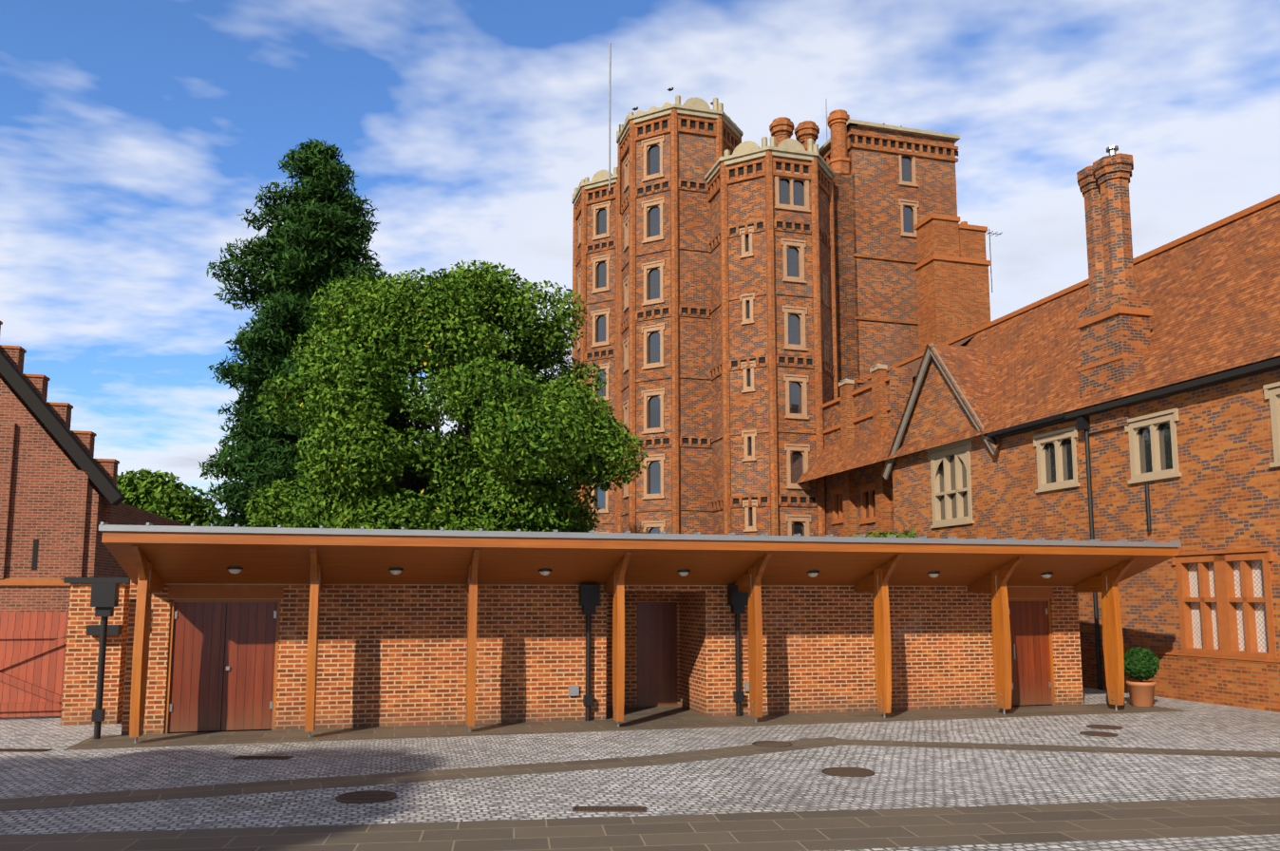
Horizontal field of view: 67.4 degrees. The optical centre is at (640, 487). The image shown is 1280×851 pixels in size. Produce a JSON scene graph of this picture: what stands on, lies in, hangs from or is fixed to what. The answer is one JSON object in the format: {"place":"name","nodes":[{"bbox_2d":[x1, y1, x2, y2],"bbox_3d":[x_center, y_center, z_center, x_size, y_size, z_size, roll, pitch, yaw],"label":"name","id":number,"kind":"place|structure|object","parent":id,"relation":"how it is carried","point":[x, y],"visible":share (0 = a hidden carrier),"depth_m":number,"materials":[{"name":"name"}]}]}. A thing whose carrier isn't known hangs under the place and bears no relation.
{"place":"outdoors","nodes":[
{"label":"outdoors","id":0,"kind":"place"},
{"bbox_2d":[0,349,126,569],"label":"verge","id":1,"kind":"structure","parent":0,"point":[53,423],"depth_m":25.32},
{"bbox_2d":[0,687,1279,850],"bbox_3d":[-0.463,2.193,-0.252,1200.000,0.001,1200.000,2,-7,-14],"label":"ground","id":2,"kind":"structure","parent":0,"point":[799,780],"depth_m":12.07,"materials":[{"name":"grey stone"}]},
{"bbox_2d":[0,611,68,716],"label":"wooden gate","id":3,"kind":"structure","parent":2,"relation":"on","point":[32,651],"depth_m":17.52,"materials":[{"name":"red wood"}]},
{"bbox_2d":[0,323,188,612],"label":"brick gable wall","id":4,"kind":"structure","parent":2,"relation":"on","point":[54,500],"depth_m":25.16,"materials":[{"name":"red brick"}]},
{"bbox_2d":[0,320,119,585],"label":"coping","id":5,"kind":"object","parent":4,"relation":"on","point":[36,581],"visible":0.5,"depth_m":24.96,"materials":[{"name":"orange ceramic"}]},
{"bbox_2d":[116,468,224,526],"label":"tree","id":6,"kind":"object","parent":2,"relation":"on","point":[162,497],"depth_m":47.35,"materials":[{"name":"green plant"}]},
{"bbox_2d":[197,138,423,527],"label":"sequoia","id":7,"kind":"object","parent":2,"relation":"on","point":[312,234],"depth_m":48.61,"materials":[{"name":"green plant"}]},
{"bbox_2d":[0,756,665,810],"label":"paving band","id":8,"kind":"object","parent":2,"relation":"on","point":[96,798],"visible":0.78,"depth_m":11.37,"materials":[{"name":"stone"}]},
{"bbox_2d":[244,259,648,532],"bbox_3d":[-5.844,-0.601,30.741,12.249,12.569,11.670,0,-7,1],"label":"lime","id":9,"kind":"object","parent":2,"relation":"on","point":[376,342],"depth_m":27.29,"materials":[{"name":"green plant"}]},
{"bbox_2d":[0,724,1122,811],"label":"drain covers","id":10,"kind":"object","parent":2,"relation":"on","point":[839,772],"visible":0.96,"depth_m":12.21,"materials":[{"name":"metal"}]},
{"bbox_2d":[62,702,1187,750],"bbox_3d":[0.760,4.247,17.809,19.600,0.008,3.170,2,-7,-14],"label":"strip","id":11,"kind":"object","parent":2,"relation":"on","point":[649,718],"visible":0.82,"depth_m":16.57,"materials":[{"name":"stone"}]},
{"bbox_2d":[60,579,1083,734],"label":"brick wall","id":12,"kind":"structure","parent":11,"relation":"on","point":[391,654],"depth_m":17.23,"materials":[{"name":"brick"}]},
{"bbox_2d":[168,601,1052,732],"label":"doors","id":13,"kind":"structure","parent":12,"relation":"in","point":[197,668],"depth_m":16.07,"materials":[{"name":"red wood"}]},
{"bbox_2d":[167,584,1053,598],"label":"lintel","id":14,"kind":"structure","parent":12,"relation":"in","point":[225,591],"depth_m":16.08,"materials":[{"name":"brown wood"}]},
{"bbox_2d":[63,562,1124,743],"bbox_3d":[-0.846,3.103,19.881,19.427,2.750,7.205,2,-7,-14],"label":"timber post","id":15,"kind":"object","parent":11,"relation":"on","point":[1113,642],"depth_m":16.89,"materials":[{"name":"orange wood"}]},
{"bbox_2d":[0,796,1279,850],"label":"flag band","id":16,"kind":"object","parent":2,"relation":"on","point":[888,828],"visible":1,"depth_m":9.08,"materials":[{"name":"grey stone"}]},
{"bbox_2d":[639,736,841,764],"bbox_3d":[1.677,3.810,13.969,3.594,0.006,0.700,4,-8,-32],"label":"paving band","id":17,"kind":"object","parent":2,"relation":"on","point":[705,754],"visible":0.71,"depth_m":13.65,"materials":[{"name":"stone"}]},
{"bbox_2d":[571,87,959,536],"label":"brick tower","id":18,"kind":"structure","parent":2,"relation":"on","point":[869,192],"depth_m":42.44,"materials":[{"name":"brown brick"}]},
{"bbox_2d":[608,42,611,190],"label":"flagpole","id":19,"kind":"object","parent":18,"relation":"on","point":[610,120],"visible":1,"depth_m":45.08,"materials":[{"name":"grey metal"}]},
{"bbox_2d":[576,134,919,536],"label":"tower windows","id":20,"kind":"structure","parent":18,"relation":"attached to","point":[800,311],"depth_m":41.98,"materials":[{"name":"beige stone"}]},
{"bbox_2d":[570,107,958,536],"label":"tower brick trim","id":21,"kind":"structure","parent":18,"relation":"attached to","point":[781,128],"depth_m":42.13,"materials":[{"name":"orange brick"}]},
{"bbox_2d":[827,112,851,165],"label":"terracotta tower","id":22,"kind":"structure","parent":18,"relation":"attached to","point":[835,118],"depth_m":43.91,"materials":[{"name":"orange ceramic"}]},
{"bbox_2d":[847,528,921,537],"bbox_3d":[7.655,3.511,30.847,4.470,4.423,4.738,0,-7,1],"label":"shrub","id":23,"kind":"object","parent":2,"relation":"on","point":[881,535],"depth_m":31.05,"materials":[{"name":"green plant"}]},
{"bbox_2d":[798,737,1279,757],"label":"paving band","id":24,"kind":"object","parent":2,"relation":"on","point":[1109,749],"visible":0.89,"depth_m":14.07,"materials":[{"name":"stone"}]},
{"bbox_2d":[822,193,1279,664],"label":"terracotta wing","id":25,"kind":"object","parent":2,"relation":"on","point":[1226,599],"visible":0.48,"depth_m":20.52,"materials":[{"name":"orange ceramic"}]},
{"bbox_2d":[839,218,1279,712],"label":"brick wall","id":26,"kind":"structure","parent":2,"relation":"on","point":[952,299],"depth_m":36.92,"materials":[{"name":"orange brick"}]},
{"bbox_2d":[892,357,1279,659],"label":"building wall","id":27,"kind":"structure","parent":2,"relation":"on","point":[1222,492],"depth_m":22.12,"materials":[{"name":"orange brick"}]},
{"bbox_2d":[883,342,997,479],"bbox_3d":[9.176,-2.576,30.082,0.070,3.995,6.200,2,-7,-16],"label":"gable bargeboard","id":28,"kind":"object","parent":27,"relation":"attached to","point":[930,352],"visible":0.89,"depth_m":30.42,"materials":[{"name":"grey wood"}]},
{"bbox_2d":[795,201,1279,483],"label":"tiled roof","id":29,"kind":"structure","parent":27,"relation":"on","point":[1213,296],"depth_m":24.70,"materials":[{"name":"brown tile"}]},
{"bbox_2d":[1044,422,1172,483],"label":"window panes","id":30,"kind":"object","parent":27,"relation":"in","point":[1165,446],"depth_m":22.23,"materials":[{"name":"black glass"}]},
{"bbox_2d":[1187,560,1268,652],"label":"window panes","id":31,"kind":"structure","parent":27,"relation":"in","point":[1260,608],"depth_m":19.71,"materials":[{"name":"white glass"}]},
{"bbox_2d":[1126,679,1156,706],"bbox_3d":[10.188,4.067,19.510,0.550,0.750,0.550,0,-7,1],"label":"pot","id":32,"kind":"object","parent":2,"relation":"on","point":[1141,693],"depth_m":19.31,"materials":[{"name":"orange ceramic"}]},
{"bbox_2d":[1123,646,1159,680],"bbox_3d":[10.190,3.586,19.561,0.726,0.707,0.738,0,-7,1],"label":"box ball","id":33,"kind":"object","parent":32,"relation":"in","point":[1139,663],"visible":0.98,"depth_m":19.36,"materials":[{"name":"green plant"}]},
{"bbox_2d":[98,521,1181,696],"bbox_3d":[0.296,2.385,19.980,18.830,3.300,8.130,2,-7,-14],"label":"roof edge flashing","id":34,"kind":"object","parent":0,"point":[574,689],"visible":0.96,"depth_m":15.84,"materials":[{"name":"grey metal"}]},
{"bbox_2d":[101,530,1178,602],"bbox_3d":[0.837,1.605,17.907,18.750,1.040,3.600,2,-7,-14],"label":"pavilion wood","id":35,"kind":"object","parent":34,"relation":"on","point":[211,557],"visible":0.85,"depth_m":16.41,"materials":[{"name":"brown wood"}]},
{"bbox_2d":[149,568,1108,591],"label":"ceiling lights","id":36,"kind":"object","parent":35,"relation":"attached to","point":[236,571],"visible":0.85,"depth_m":17.13},
{"bbox_2d":[0,0,1279,526],"label":"sky","id":37,"kind":"structure","parent":0,"point":[135,135],"materials":[{"name":"blue"}]},
{"bbox_2d":[823,152,1160,537],"bbox_3d":[9.475,-0.694,31.389,1.180,12.900,18.350,2,-7,-16],"label":"brick chimney","id":38,"kind":"object","parent":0,"point":[1103,182],"visible":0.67,"depth_m":23.50,"materials":[{"name":"brown brick"}]},
{"bbox_2d":[836,145,1279,689],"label":"window frames","id":39,"kind":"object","parent":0,"point":[960,453],"depth_m":23.67,"materials":[{"name":"beige stone"}]}
]}

